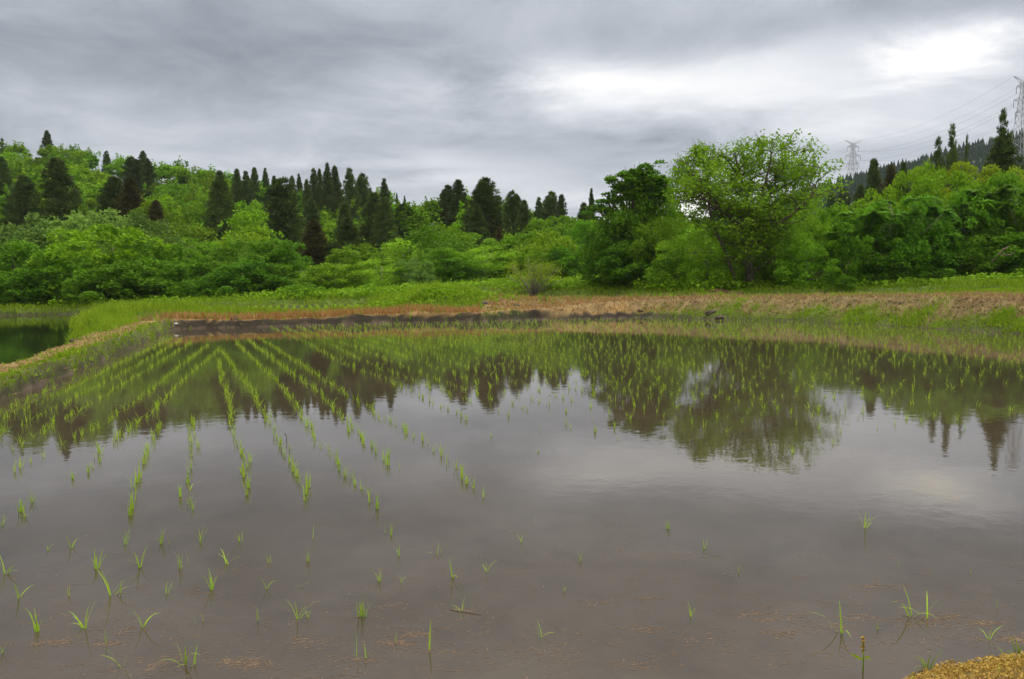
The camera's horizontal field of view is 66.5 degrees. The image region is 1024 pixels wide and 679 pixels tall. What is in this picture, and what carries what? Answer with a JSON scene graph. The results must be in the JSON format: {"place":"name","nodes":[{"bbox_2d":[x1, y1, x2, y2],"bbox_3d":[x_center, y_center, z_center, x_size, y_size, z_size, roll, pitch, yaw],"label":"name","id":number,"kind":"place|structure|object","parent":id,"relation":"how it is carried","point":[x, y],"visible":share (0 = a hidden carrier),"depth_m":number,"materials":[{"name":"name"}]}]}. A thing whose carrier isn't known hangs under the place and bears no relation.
{"place":"outdoors","nodes":[
{"label":"outdoors","id":0,"kind":"place"},
{"bbox_2d":[0,314,78,363],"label":"pond water","id":1,"kind":"structure","parent":0,"point":[24,336],"depth_m":23.69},
{"bbox_2d":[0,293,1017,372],"bbox_3d":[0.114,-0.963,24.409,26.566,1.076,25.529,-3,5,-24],"label":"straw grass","id":2,"kind":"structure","parent":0,"point":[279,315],"depth_m":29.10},
{"bbox_2d":[0,317,1023,678],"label":"water","id":3,"kind":"structure","parent":0,"point":[752,493],"depth_m":4.92,"materials":[{"name":"liquid"}]},
{"bbox_2d":[0,317,1023,436],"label":"rice planting","id":4,"kind":"object","parent":3,"relation":"on","point":[256,396],"visible":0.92,"depth_m":13.43,"materials":[{"name":"plant"}]},
{"bbox_2d":[0,522,1023,678],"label":"floating straw","id":5,"kind":"object","parent":3,"relation":"on","point":[602,602],"visible":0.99,"depth_m":3.11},
{"bbox_2d":[0,169,1023,678],"bbox_3d":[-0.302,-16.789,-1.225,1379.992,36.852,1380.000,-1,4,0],"label":"ground","id":6,"kind":"structure","parent":0,"point":[544,313],"depth_m":27.37,"materials":[{"name":"soil"}]},
{"bbox_2d":[0,156,15,222],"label":"cedar tree","id":7,"kind":"object","parent":6,"relation":"on","point":[5,174],"visible":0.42,"depth_m":98.34,"materials":[{"name":"green plant"}]},
{"bbox_2d":[0,174,44,239],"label":"cedar tree","id":8,"kind":"object","parent":6,"relation":"on","point":[24,190],"visible":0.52,"depth_m":82.30,"materials":[{"name":"green plant"}]},
{"bbox_2d":[0,238,57,295],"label":"leafy tree","id":9,"kind":"object","parent":6,"relation":"on","point":[24,247],"visible":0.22,"depth_m":47.45,"materials":[{"name":"green plant"}]},
{"bbox_2d":[0,267,70,305],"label":"leafy tree","id":10,"kind":"object","parent":6,"relation":"on","point":[32,295],"visible":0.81,"depth_m":44.39,"materials":[{"name":"green plant"}]},
{"bbox_2d":[0,211,76,270],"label":"willow tree","id":11,"kind":"object","parent":6,"relation":"on","point":[25,234],"visible":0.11,"depth_m":53.52,"materials":[{"name":"green plant"}]},
{"bbox_2d":[24,156,89,239],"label":"cedar tree","id":12,"kind":"object","parent":6,"relation":"on","point":[59,183],"visible":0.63,"depth_m":82.12,"materials":[{"name":"green plant"}]},
{"bbox_2d":[10,249,103,303],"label":"leafy tree","id":13,"kind":"object","parent":6,"relation":"on","point":[50,269],"visible":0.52,"depth_m":45.40,"materials":[{"name":"green plant"}]},
{"bbox_2d":[34,207,148,271],"bbox_3d":[-30.331,-5.916,56.295,8.149,7.313,9.658,0,4,14],"label":"willow tree","id":14,"kind":"object","parent":6,"relation":"on","point":[81,221],"visible":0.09,"depth_m":54.22,"materials":[{"name":"green plant"}]},
{"bbox_2d":[24,224,179,302],"bbox_3d":[-25.369,-4.422,48.804,8.419,5.563,9.158,-1,4,0],"label":"leafy tree","id":15,"kind":"object","parent":6,"relation":"on","point":[67,250],"visible":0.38,"depth_m":47.60,"materials":[{"name":"green plant"}]},
{"bbox_2d":[92,175,124,228],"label":"cedar tree","id":16,"kind":"object","parent":6,"relation":"on","point":[112,189],"visible":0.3,"depth_m":86.24,"materials":[{"name":"green plant"}]},
{"bbox_2d":[81,310,153,336],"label":"spit grass","id":17,"kind":"structure","parent":6,"relation":"on","point":[118,321],"depth_m":23.61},
{"bbox_2d":[60,259,181,303],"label":"leafy tree","id":18,"kind":"object","parent":6,"relation":"on","point":[131,272],"visible":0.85,"depth_m":44.75,"materials":[{"name":"green plant"}]},
{"bbox_2d":[110,177,147,240],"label":"cedar tree","id":19,"kind":"object","parent":6,"relation":"on","point":[129,199],"visible":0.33,"depth_m":82.59,"materials":[{"name":"green plant"}]},
{"bbox_2d":[118,156,143,193],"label":"cedar tree","id":20,"kind":"object","parent":6,"relation":"on","point":[133,168],"visible":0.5,"depth_m":129.54,"materials":[{"name":"green plant"}]},
{"bbox_2d":[93,207,196,267],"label":"willow tree","id":21,"kind":"object","parent":6,"relation":"on","point":[148,225],"visible":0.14,"depth_m":54.28,"materials":[{"name":"green plant"}]},
{"bbox_2d":[136,158,161,196],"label":"cedar tree","id":22,"kind":"object","parent":6,"relation":"on","point":[147,178],"visible":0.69,"depth_m":128.78,"materials":[{"name":"green plant"}]},
{"bbox_2d":[104,239,208,294],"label":"leafy tree","id":23,"kind":"object","parent":6,"relation":"on","point":[180,254],"visible":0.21,"depth_m":49.22,"materials":[{"name":"green plant"}]},
{"bbox_2d":[144,200,174,242],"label":"cedar tree","id":24,"kind":"object","parent":6,"relation":"on","point":[155,212],"visible":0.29,"depth_m":78.94,"materials":[{"name":"green plant"}]},
{"bbox_2d":[132,260,217,298],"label":"leafy tree","id":25,"kind":"object","parent":6,"relation":"on","point":[186,283],"visible":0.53,"depth_m":47.03,"materials":[{"name":"green plant"}]},
{"bbox_2d":[169,236,225,275],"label":"leafy tree","id":26,"kind":"object","parent":6,"relation":"on","point":[203,248],"visible":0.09,"depth_m":58.28,"materials":[{"name":"green plant"}]},
{"bbox_2d":[178,257,241,295],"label":"leafy tree","id":27,"kind":"object","parent":6,"relation":"on","point":[211,267],"visible":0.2,"depth_m":50.72,"materials":[{"name":"green plant"}]},
{"bbox_2d":[198,170,243,243],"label":"cedar tree","id":28,"kind":"object","parent":6,"relation":"on","point":[223,206],"visible":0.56,"depth_m":82.50,"materials":[{"name":"green plant"}]},
{"bbox_2d":[197,258,294,296],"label":"leafy tree","id":29,"kind":"object","parent":6,"relation":"on","point":[222,276],"visible":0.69,"depth_m":49.10,"materials":[{"name":"green plant"}]},
{"bbox_2d":[238,171,255,205],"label":"cedar tree","id":30,"kind":"object","parent":6,"relation":"on","point":[245,193],"visible":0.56,"depth_m":124.17,"materials":[{"name":"green plant"}]},
{"bbox_2d":[209,237,293,274],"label":"leafy tree","id":31,"kind":"object","parent":6,"relation":"on","point":[239,244],"visible":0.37,"depth_m":54.85,"materials":[{"name":"green plant"}]},
{"bbox_2d":[241,262,313,294],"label":"leafy tree","id":32,"kind":"object","parent":6,"relation":"on","point":[263,285],"visible":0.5,"depth_m":49.84,"materials":[{"name":"green plant"}]},
{"bbox_2d":[241,237,314,281],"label":"leafy tree","id":33,"kind":"object","parent":6,"relation":"on","point":[283,246],"visible":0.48,"depth_m":55.76,"materials":[{"name":"green plant"}]},
{"bbox_2d":[254,176,307,254],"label":"cedar tree","id":34,"kind":"object","parent":6,"relation":"on","point":[283,203],"visible":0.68,"depth_m":82.32,"materials":[{"name":"green plant"}]},
{"bbox_2d":[276,284,328,297],"bbox_3d":[-12.552,-2.758,47.202,3.371,1.238,3.442,-2,4,-10],"label":"bush","id":35,"kind":"object","parent":6,"relation":"on","point":[302,288],"visible":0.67,"depth_m":47.10,"materials":[{"name":"green plant"}]},
{"bbox_2d":[298,199,326,254],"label":"cedar tree","id":36,"kind":"object","parent":6,"relation":"on","point":[310,211],"visible":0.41,"depth_m":98.71,"materials":[{"name":"green plant"}]},
{"bbox_2d":[297,219,332,268],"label":"cedar tree","id":37,"kind":"object","parent":6,"relation":"on","point":[315,250],"visible":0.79,"depth_m":70.94,"materials":[{"name":"green plant"}]},
{"bbox_2d":[319,163,338,222],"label":"cedar tree","id":38,"kind":"object","parent":6,"relation":"on","point":[328,196],"visible":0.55,"depth_m":119.21,"materials":[{"name":"green plant"}]},
{"bbox_2d":[298,262,377,289],"bbox_3d":[-12.714,-4.259,55.840,6.033,2.508,5.413,-3,5,-30],"label":"bush","id":39,"kind":"object","parent":6,"relation":"on","point":[340,280],"visible":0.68,"depth_m":54.61,"materials":[{"name":"green plant"}]},
{"bbox_2d":[323,217,369,266],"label":"cedar tree","id":40,"kind":"object","parent":6,"relation":"on","point":[347,235],"visible":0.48,"depth_m":71.04,"materials":[{"name":"green plant"}]},
{"bbox_2d":[338,167,362,222],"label":"cedar tree","id":41,"kind":"object","parent":6,"relation":"on","point":[349,191],"visible":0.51,"depth_m":117.25,"materials":[{"name":"green plant"}]},
{"bbox_2d":[322,242,397,273],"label":"leafy tree","id":42,"kind":"object","parent":6,"relation":"on","point":[349,258],"visible":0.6,"depth_m":65.27,"materials":[{"name":"green plant"}]},
{"bbox_2d":[353,172,371,217],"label":"cedar tree","id":43,"kind":"object","parent":6,"relation":"on","point":[364,189],"visible":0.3,"depth_m":119.57,"materials":[{"name":"green plant"}]},
{"bbox_2d":[355,191,379,245],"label":"cedar tree","id":44,"kind":"object","parent":6,"relation":"on","point":[370,206],"visible":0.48,"depth_m":90.51,"materials":[{"name":"green plant"}]},
{"bbox_2d":[336,258,435,287],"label":"leafy tree","id":45,"kind":"object","parent":6,"relation":"on","point":[385,270],"visible":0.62,"depth_m":56.38,"materials":[{"name":"green plant"}]},
{"bbox_2d":[369,196,403,251],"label":"cedar tree","id":46,"kind":"object","parent":6,"relation":"on","point":[383,215],"visible":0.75,"depth_m":86.69,"materials":[{"name":"green plant"}]},
{"bbox_2d":[0,140,809,275],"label":"hillside wood","id":47,"kind":"object","parent":6,"relation":"on","point":[182,185],"visible":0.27,"depth_m":96.01,"materials":[{"name":"green plant"}]},
{"bbox_2d":[362,237,451,264],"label":"leafy tree","id":48,"kind":"object","parent":6,"relation":"on","point":[392,246],"visible":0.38,"depth_m":68.38,"materials":[{"name":"green plant"}]},
{"bbox_2d":[393,203,420,241],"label":"cedar tree","id":49,"kind":"object","parent":6,"relation":"on","point":[398,210],"visible":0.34,"depth_m":90.58,"materials":[{"name":"green plant"}]},
{"bbox_2d":[390,256,435,284],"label":"willow tree","id":50,"kind":"object","parent":6,"relation":"on","point":[416,273],"visible":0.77,"depth_m":56.34,"materials":[{"name":"green plant"}]},
{"bbox_2d":[332,285,534,312],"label":"grass","id":51,"kind":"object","parent":6,"relation":"on","point":[437,290],"visible":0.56,"depth_m":32.33,"materials":[{"name":"green plant"}]},
{"bbox_2d":[435,185,460,228],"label":"cedar tree","id":52,"kind":"object","parent":6,"relation":"on","point":[447,195],"visible":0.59,"depth_m":102.44,"materials":[{"name":"green plant"}]},
{"bbox_2d":[422,247,481,280],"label":"leafy tree","id":53,"kind":"object","parent":6,"relation":"on","point":[452,258],"visible":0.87,"depth_m":59.85,"materials":[{"name":"green plant"}]},
{"bbox_2d":[417,232,499,262],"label":"leafy tree","id":54,"kind":"object","parent":6,"relation":"on","point":[488,240],"visible":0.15,"depth_m":74.58,"materials":[{"name":"green plant"}]},
{"bbox_2d":[450,179,468,224],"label":"cedar tree","id":55,"kind":"object","parent":6,"relation":"on","point":[459,190],"visible":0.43,"depth_m":103.39,"materials":[{"name":"green plant"}]},
{"bbox_2d":[464,204,490,253],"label":"cedar tree","id":56,"kind":"object","parent":6,"relation":"on","point":[478,223],"visible":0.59,"depth_m":82.89,"materials":[{"name":"green plant"}]},
{"bbox_2d":[458,177,513,249],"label":"cedar tree","id":57,"kind":"object","parent":6,"relation":"on","point":[486,200],"visible":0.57,"depth_m":85.71,"materials":[{"name":"green plant"}]},
{"bbox_2d":[459,245,536,275],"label":"leafy tree","id":58,"kind":"object","parent":6,"relation":"on","point":[482,259],"visible":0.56,"depth_m":62.29,"materials":[{"name":"green plant"}]},
{"bbox_2d":[0,276,1023,395],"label":"grass","id":59,"kind":"structure","parent":6,"relation":"on","point":[80,322],"depth_m":32.21,"materials":[{"name":"plant"}]},
{"bbox_2d":[0,290,1023,394],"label":"dry grass","id":60,"kind":"structure","parent":6,"relation":"on","point":[999,295],"depth_m":25.44,"materials":[{"name":"plant"}]},
{"bbox_2d":[502,189,521,234],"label":"cedar tree","id":61,"kind":"object","parent":6,"relation":"on","point":[514,201],"visible":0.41,"depth_m":93.64,"materials":[{"name":"green plant"}]},
{"bbox_2d":[1,262,1023,305],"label":"undergrowth","id":62,"kind":"object","parent":6,"relation":"on","point":[372,290],"visible":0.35,"depth_m":46.44,"materials":[{"name":"green plant"}]},
{"bbox_2d":[514,199,532,234],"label":"cedar tree","id":63,"kind":"object","parent":6,"relation":"on","point":[524,215],"visible":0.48,"depth_m":90.86,"materials":[{"name":"green plant"}]},
{"bbox_2d":[503,251,566,296],"bbox_3d":[1.621,-4.298,51.963,4.782,3.203,4.001,-5,6,-42],"label":"bare bush","id":64,"kind":"object","parent":6,"relation":"on","point":[536,277],"visible":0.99,"depth_m":51.54,"materials":[{"name":"green plant"}]},
{"bbox_2d":[500,251,580,274],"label":"leafy tree","id":65,"kind":"object","parent":6,"relation":"on","point":[521,263],"visible":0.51,"depth_m":61.54,"materials":[{"name":"green plant"}]},
{"bbox_2d":[539,190,558,227],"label":"cedar tree","id":66,"kind":"object","parent":6,"relation":"on","point":[549,203],"visible":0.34,"depth_m":108.56,"materials":[{"name":"green plant"}]},
{"bbox_2d":[522,215,584,238],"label":"leafy tree","id":67,"kind":"object","parent":6,"relation":"on","point":[540,222],"visible":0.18,"depth_m":84.66,"materials":[{"name":"green plant"}]},
{"bbox_2d":[537,242,587,277],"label":"leafy tree","id":68,"kind":"object","parent":6,"relation":"on","point":[566,259],"visible":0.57,"depth_m":60.36,"materials":[{"name":"green plant"}]},
{"bbox_2d":[562,219,601,249],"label":"leafy tree","id":69,"kind":"object","parent":6,"relation":"on","point":[580,227],"visible":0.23,"depth_m":68.65,"materials":[{"name":"green plant"}]},
{"bbox_2d":[577,205,655,285],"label":"leafy tree","id":70,"kind":"object","parent":6,"relation":"on","point":[590,253],"visible":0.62,"depth_m":48.72,"materials":[{"name":"green plant"}]},
{"bbox_2d":[580,240,666,288],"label":"leafy tree","id":71,"kind":"object","parent":6,"relation":"on","point":[620,273],"visible":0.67,"depth_m":47.83,"materials":[{"name":"green plant"}]},
{"bbox_2d":[580,159,674,236],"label":"leafy tree","id":72,"kind":"object","parent":6,"relation":"on","point":[655,183],"visible":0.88,"depth_m":49.37,"materials":[{"name":"green plant"}]},
{"bbox_2d":[602,178,678,284],"bbox_3d":[8.267,-6.626,50.427,5.040,7.977,5.062,1,5,28],"label":"leafy tree","id":73,"kind":"object","parent":6,"relation":"on","point":[649,209],"visible":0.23,"depth_m":49.39,"materials":[{"name":"green plant"}]},
{"bbox_2d":[619,170,684,281],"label":"leafy tree","id":74,"kind":"object","parent":6,"relation":"on","point":[673,209],"visible":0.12,"depth_m":51.81,"materials":[{"name":"green plant"}]},
{"bbox_2d":[626,215,708,287],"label":"leafy tree","id":75,"kind":"object","parent":6,"relation":"on","point":[668,233],"visible":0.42,"depth_m":48.00,"materials":[{"name":"green plant"}]},
{"bbox_2d":[642,250,724,289],"bbox_3d":[10.127,-3.983,47.051,4.821,2.875,4.779,-1,4,5],"label":"bush","id":76,"kind":"object","parent":6,"relation":"on","point":[656,265],"visible":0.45,"depth_m":46.22,"materials":[{"name":"green plant"}]},
{"bbox_2d":[654,228,745,289],"bbox_3d":[11.077,-4.424,45.543,5.837,4.046,5.716,3,6,44],"label":"bush","id":77,"kind":"object","parent":6,"relation":"on","point":[706,267],"visible":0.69,"depth_m":44.68,"materials":[{"name":"green plant"}]},
{"bbox_2d":[662,128,853,288],"bbox_3d":[13.046,-7.129,43.962,10.074,8.976,9.656,-1,4,0],"label":"spreading tree","id":78,"kind":"object","parent":6,"relation":"on","point":[745,207],"visible":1,"depth_m":42.36,"materials":[{"name":"green plant"}]},
{"bbox_2d":[742,204,840,284],"bbox_3d":[15.465,-5.124,44.870,5.463,5.496,5.640,-3,5,-29],"label":"leafy tree","id":79,"kind":"object","parent":6,"relation":"on","point":[799,236],"visible":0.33,"depth_m":44.37,"materials":[{"name":"green plant"}]},
{"bbox_2d":[768,238,862,287],"bbox_3d":[16.535,-3.995,43.554,4.868,3.314,4.825,-1,4,4],"label":"bush","id":80,"kind":"object","parent":6,"relation":"on","point":[807,274],"visible":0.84,"depth_m":42.68,"materials":[{"name":"green plant"}]},
{"bbox_2d":[780,183,850,278],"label":"leafy tree","id":81,"kind":"object","parent":6,"relation":"on","point":[811,226],"visible":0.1,"depth_m":46.98,"materials":[{"name":"green plant"}]},
{"bbox_2d":[799,206,861,277],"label":"leafy tree","id":82,"kind":"object","parent":6,"relation":"on","point":[823,215],"visible":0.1,"depth_m":46.24,"materials":[{"name":"green plant"}]},
{"bbox_2d":[816,273,856,290],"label":"bush","id":83,"kind":"object","parent":6,"relation":"on","point":[844,279],"visible":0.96,"depth_m":40.99,"materials":[{"name":"green plant"}]},
{"bbox_2d":[705,297,1023,333],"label":"bank tufts","id":84,"kind":"object","parent":6,"relation":"on","point":[1001,315],"visible":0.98,"depth_m":21.59,"materials":[{"name":"green plant"}]},
{"bbox_2d":[816,207,920,284],"bbox_3d":[19.790,-4.865,44.031,5.620,5.124,5.123,-1,4,0],"label":"leafy tree","id":85,"kind":"object","parent":6,"relation":"on","point":[853,247],"visible":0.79,"depth_m":42.55,"materials":[{"name":"green plant"}]},
{"bbox_2d":[859,157,882,210],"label":"cedar tree","id":86,"kind":"object","parent":6,"relation":"on","point":[873,179],"visible":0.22,"depth_m":86.66,"materials":[{"name":"green plant"}]},
{"bbox_2d":[850,184,910,233],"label":"leafy tree","id":87,"kind":"object","parent":6,"relation":"on","point":[876,198],"visible":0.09,"depth_m":53.96,"materials":[{"name":"green plant"}]},
{"bbox_2d":[845,239,935,282],"bbox_3d":[20.902,-4.092,43.233,4.558,3.036,4.577,1,5,27],"label":"bush","id":88,"kind":"object","parent":6,"relation":"on","point":[895,274],"visible":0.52,"depth_m":42.15,"materials":[{"name":"green plant"}]},
{"bbox_2d":[854,193,968,281],"bbox_3d":[21.907,-5.294,43.522,6.196,5.646,5.754,-3,5,-30],"label":"leafy tree","id":89,"kind":"object","parent":6,"relation":"on","point":[924,207],"visible":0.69,"depth_m":42.40,"materials":[{"name":"green plant"}]},
{"bbox_2d":[885,159,950,210],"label":"leafy tree","id":90,"kind":"object","parent":6,"relation":"on","point":[905,178],"visible":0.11,"depth_m":57.04,"materials":[{"name":"green plant"}]},
{"bbox_2d":[882,236,982,278],"bbox_3d":[23.056,-4.253,43.666,5.251,3.189,5.172,-3,5,-29],"label":"bush","id":91,"kind":"object","parent":6,"relation":"on","point":[943,271],"visible":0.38,"depth_m":41.93,"materials":[{"name":"green plant"}]},
{"bbox_2d":[899,169,978,220],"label":"leafy tree","id":92,"kind":"object","parent":6,"relation":"on","point":[924,184],"visible":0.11,"depth_m":51.04,"materials":[{"name":"green plant"}]},
{"bbox_2d":[892,187,1000,276],"bbox_3d":[24.842,-5.631,44.590,6.106,6.010,5.601,-2,4,-10],"label":"leafy tree","id":93,"kind":"object","parent":6,"relation":"on","point":[957,202],"visible":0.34,"depth_m":43.21,"materials":[{"name":"green plant"}]},
{"bbox_2d":[937,123,960,202],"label":"cedar tree","id":94,"kind":"object","parent":6,"relation":"on","point":[951,155],"visible":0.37,"depth_m":64.95,"materials":[{"name":"green plant"}]},
{"bbox_2d":[904,650,1023,678],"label":"yellow groundcover","id":95,"kind":"object","parent":6,"relation":"on","point":[992,664],"visible":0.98,"depth_m":2.54,"materials":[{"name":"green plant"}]},
{"bbox_2d":[937,161,1003,204],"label":"leafy tree","id":96,"kind":"object","parent":6,"relation":"on","point":[989,172],"visible":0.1,"depth_m":53.83,"materials":[{"name":"green plant"}]},
{"bbox_2d":[939,184,1023,274],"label":"leafy tree","id":97,"kind":"object","parent":6,"relation":"on","point":[985,194],"visible":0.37,"depth_m":43.13,"materials":[{"name":"green plant"}]},
{"bbox_2d":[948,231,1023,276],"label":"bush","id":98,"kind":"object","parent":6,"relation":"on","point":[985,266],"visible":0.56,"depth_m":41.74,"materials":[{"name":"green plant"}]},
{"bbox_2d":[973,170,1023,203],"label":"leafy tree","id":99,"kind":"object","parent":6,"relation":"on","point":[996,182],"visible":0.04,"depth_m":49.36,"materials":[{"name":"green plant"}]},
{"bbox_2d":[975,231,1023,274],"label":"leafy tree","id":100,"kind":"object","parent":6,"relation":"on","point":[1014,239],"visible":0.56,"depth_m":41.41,"materials":[{"name":"green plant"}]},
{"bbox_2d":[980,134,1023,186],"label":"cedar tree","id":101,"kind":"object","parent":6,"relation":"on","point":[1002,158],"visible":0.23,"depth_m":58.73,"materials":[{"name":"green plant"}]},
{"bbox_2d":[991,107,1012,174],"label":"cedar tree","id":102,"kind":"object","parent":6,"relation":"on","point":[1002,130],"visible":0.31,"depth_m":58.90,"materials":[{"name":"green plant"}]},
{"bbox_2d":[981,187,1023,272],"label":"leafy tree","id":103,"kind":"object","parent":6,"relation":"on","point":[1016,211],"visible":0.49,"depth_m":43.01,"materials":[{"name":"green plant"}]},
{"bbox_2d":[0,0,1023,221],"label":"sky","id":104,"kind":"structure","parent":0,"point":[534,98],"materials":[{"name":"grey"}]},
{"bbox_3d":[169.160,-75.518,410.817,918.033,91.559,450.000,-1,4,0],"label":"mountain","id":105,"kind":"structure","parent":0,"visible":0},
{"bbox_2d":[694,129,1023,226],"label":"cedar forest","id":106,"kind":"object","parent":105,"relation":"on","point":[978,152],"visible":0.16,"depth_m":358.82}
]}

